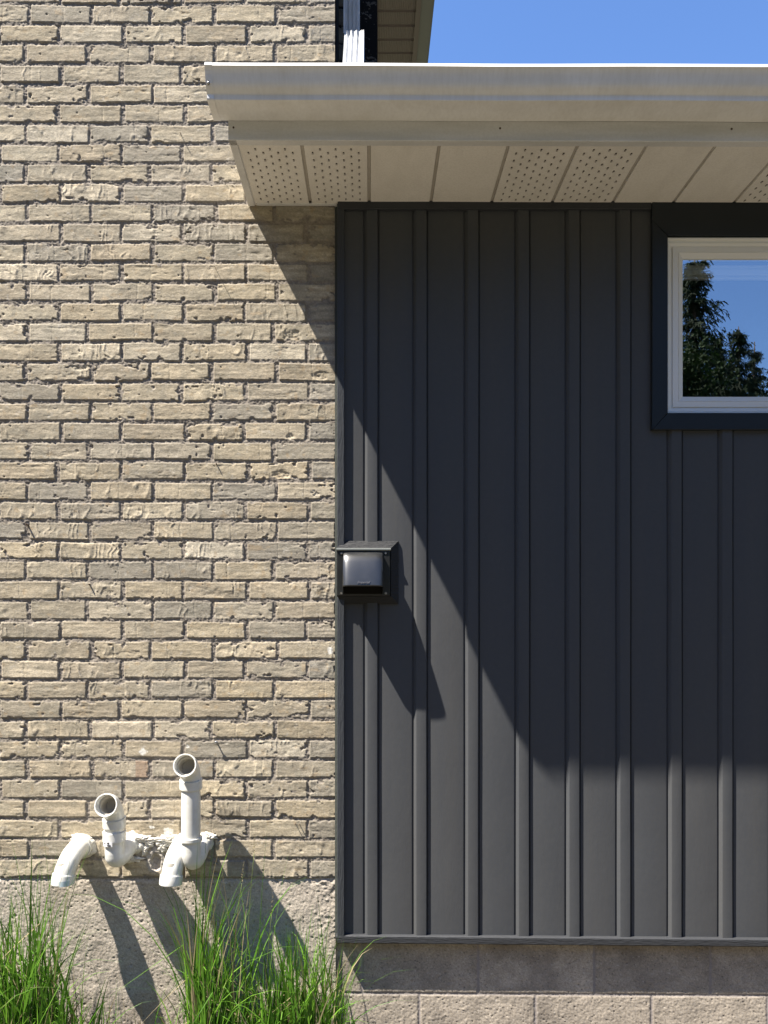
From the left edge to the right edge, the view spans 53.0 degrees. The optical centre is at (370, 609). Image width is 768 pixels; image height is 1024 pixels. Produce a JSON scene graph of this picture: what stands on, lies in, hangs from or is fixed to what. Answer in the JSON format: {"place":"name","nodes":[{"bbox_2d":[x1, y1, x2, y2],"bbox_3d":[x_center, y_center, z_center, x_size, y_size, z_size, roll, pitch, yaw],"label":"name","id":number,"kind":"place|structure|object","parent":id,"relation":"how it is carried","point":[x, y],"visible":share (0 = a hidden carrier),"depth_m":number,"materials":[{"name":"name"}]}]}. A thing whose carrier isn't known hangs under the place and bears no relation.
{"place":"outdoors","nodes":[
{"label":"outdoors","id":0,"kind":"place"},
{"bbox_2d":[0,839,189,1023],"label":"grass","id":1,"kind":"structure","parent":0,"point":[41,1000],"depth_m":2.46,"materials":[{"name":"green plant"}]},
{"bbox_2d":[82,1006,185,1023],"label":"grass","id":2,"kind":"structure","parent":0,"point":[139,1022],"depth_m":2.53,"materials":[{"name":"green plant"}]},
{"bbox_2d":[74,833,414,1023],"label":"grass","id":3,"kind":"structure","parent":0,"point":[206,1003],"depth_m":2.49,"materials":[{"name":"green plant"}]},
{"bbox_2d":[428,0,767,63],"label":"sky","id":4,"kind":"structure","parent":0,"point":[462,31],"materials":[{"name":"blue"}]},
{"label":"ground","id":5,"kind":"structure","parent":0,"visible":0},
{"bbox_2d":[0,877,335,1023],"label":"concrete foundation","id":6,"kind":"object","parent":5,"relation":"on","point":[113,945],"visible":0.56,"depth_m":2.66,"materials":[{"name":"beige concrete"}]},
{"bbox_2d":[0,0,334,877],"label":"brick wall","id":7,"kind":"structure","parent":6,"relation":"on","point":[156,366],"depth_m":2.65,"materials":[{"name":"brown brick"}]},
{"bbox_2d":[51,835,91,886],"bbox_3d":[-1.006,0.843,2.591,0.078,0.136,0.164,0,0,13],"label":"vent pipe","id":8,"kind":"object","parent":7,"relation":"attached to","point":[81,845],"visible":0.98,"depth_m":2.55,"materials":[{"name":"white plastic"}]},
{"bbox_2d":[69,833,96,858],"bbox_3d":[-0.993,0.815,2.645,0.099,0.093,0.019,0,0,0],"label":"pipe sealant","id":9,"kind":"object","parent":8,"relation":"attached to","point":[93,850],"visible":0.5,"depth_m":2.65,"materials":[{"name":"white plastic"}]},
{"bbox_2d":[94,793,137,866],"bbox_3d":[-0.850,0.731,2.580,0.082,0.266,0.191,0,0,9],"label":"vent pipe","id":10,"kind":"object","parent":7,"relation":"attached to","point":[120,847],"visible":1,"depth_m":2.54,"materials":[{"name":"white plastic"}]},
{"bbox_2d":[126,830,155,862],"bbox_3d":[-0.804,0.818,2.645,0.147,0.117,0.019,0,0,0],"label":"pipe sealant","id":11,"kind":"object","parent":10,"relation":"attached to","point":[142,847],"visible":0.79,"depth_m":2.65,"materials":[{"name":"white plastic"}]},
{"bbox_2d":[159,833,183,886],"bbox_3d":[-0.651,0.839,2.590,0.077,0.145,0.162,0,0,11],"label":"vent pipe","id":12,"kind":"object","parent":7,"relation":"attached to","point":[170,874],"visible":0.8,"depth_m":2.54,"materials":[{"name":"white plastic"}]},
{"bbox_2d":[150,832,216,852],"bbox_3d":[-0.649,0.806,2.646,0.246,0.089,0.016,0,0,0],"label":"pipe sealant","id":13,"kind":"object","parent":7,"relation":"attached to","point":[163,842],"visible":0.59,"depth_m":2.65,"materials":[{"name":"white plastic"}]},
{"bbox_2d":[173,754,209,869],"bbox_3d":[-0.596,0.670,2.579,0.080,0.403,0.190,0,0,6],"label":"vent pipe","id":14,"kind":"object","parent":7,"relation":"attached to","point":[186,768],"visible":1,"depth_m":2.54,"materials":[{"name":"white plastic"}]},
{"bbox_2d":[377,0,434,62],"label":"eave","id":15,"kind":"object","parent":7,"relation":"attached to","point":[404,27],"visible":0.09,"depth_m":4.91,"materials":[{"name":"beige"}]},
{"bbox_2d":[230,864,243,984],"bbox_3d":[-0.445,1.163,2.544,0.062,0.674,0.013,0,0,22],"label":"grass stalk","id":16,"kind":"object","parent":5,"relation":"on","point":[236,922],"depth_m":2.54,"materials":[{"name":"green plant"}]},
{"bbox_2d":[244,845,254,1021],"bbox_3d":[-0.388,1.103,2.471,0.047,0.794,0.013,0,0,21],"label":"grass stalk","id":17,"kind":"object","parent":5,"relation":"on","point":[248,928],"depth_m":2.47,"materials":[{"name":"green plant"}]},
{"bbox_2d":[264,895,273,1005],"bbox_3d":[-0.330,1.203,2.481,0.045,0.594,0.011,0,0,27],"label":"grass stalk","id":18,"kind":"object","parent":5,"relation":"on","point":[268,945],"depth_m":2.48,"materials":[{"name":"green plant"}]},
{"bbox_2d":[336,943,767,1023],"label":"block foundation","id":19,"kind":"object","parent":5,"relation":"on","point":[508,984],"visible":0.81,"depth_m":2.67,"materials":[{"name":"concrete"}]},
{"bbox_2d":[335,201,767,946],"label":"siding wall","id":20,"kind":"structure","parent":19,"relation":"on","point":[551,697],"depth_m":2.64,"materials":[{"name":"grey plastic"}]},
{"bbox_2d":[335,0,376,200],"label":"house wall","id":21,"kind":"structure","parent":20,"relation":"on","point":[368,17],"depth_m":2.93,"materials":[{"name":"black metal"}]},
{"bbox_2d":[343,0,363,62],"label":"downspout","id":22,"kind":"object","parent":21,"relation":"attached to","point":[353,50],"visible":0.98,"depth_m":2.67,"materials":[{"name":"white metal"}]},
{"bbox_2d":[336,541,397,603],"bbox_3d":[-0.009,-0.128,2.591,0.212,0.216,0.117,0,0,0],"label":"vent hood","id":23,"kind":"object","parent":20,"relation":"attached to","point":[367,572],"visible":1,"depth_m":2.62,"materials":[{"name":"black plastic"}]},
{"bbox_2d":[228,121,767,206],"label":"roof eave","id":24,"kind":"object","parent":20,"relation":"on","point":[550,161],"visible":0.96,"depth_m":2.39,"materials":[{"name":"white painted aluminium"}]},
{"bbox_2d":[204,62,767,121],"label":"rain gutter","id":25,"kind":"object","parent":24,"relation":"attached to","point":[462,92],"visible":1,"depth_m":2.18,"materials":[{"name":"white paint"}]},
{"bbox_2d":[650,202,767,430],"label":"window","id":26,"kind":"structure","parent":20,"relation":"attached to","point":[709,326],"depth_m":2.65,"materials":[{"name":"black paint"}]},
{"bbox_2d":[668,238,767,412],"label":"window frame","id":27,"kind":"structure","parent":26,"relation":"in","point":[672,242],"depth_m":2.65,"materials":[{"name":"white plastic"}]}
]}

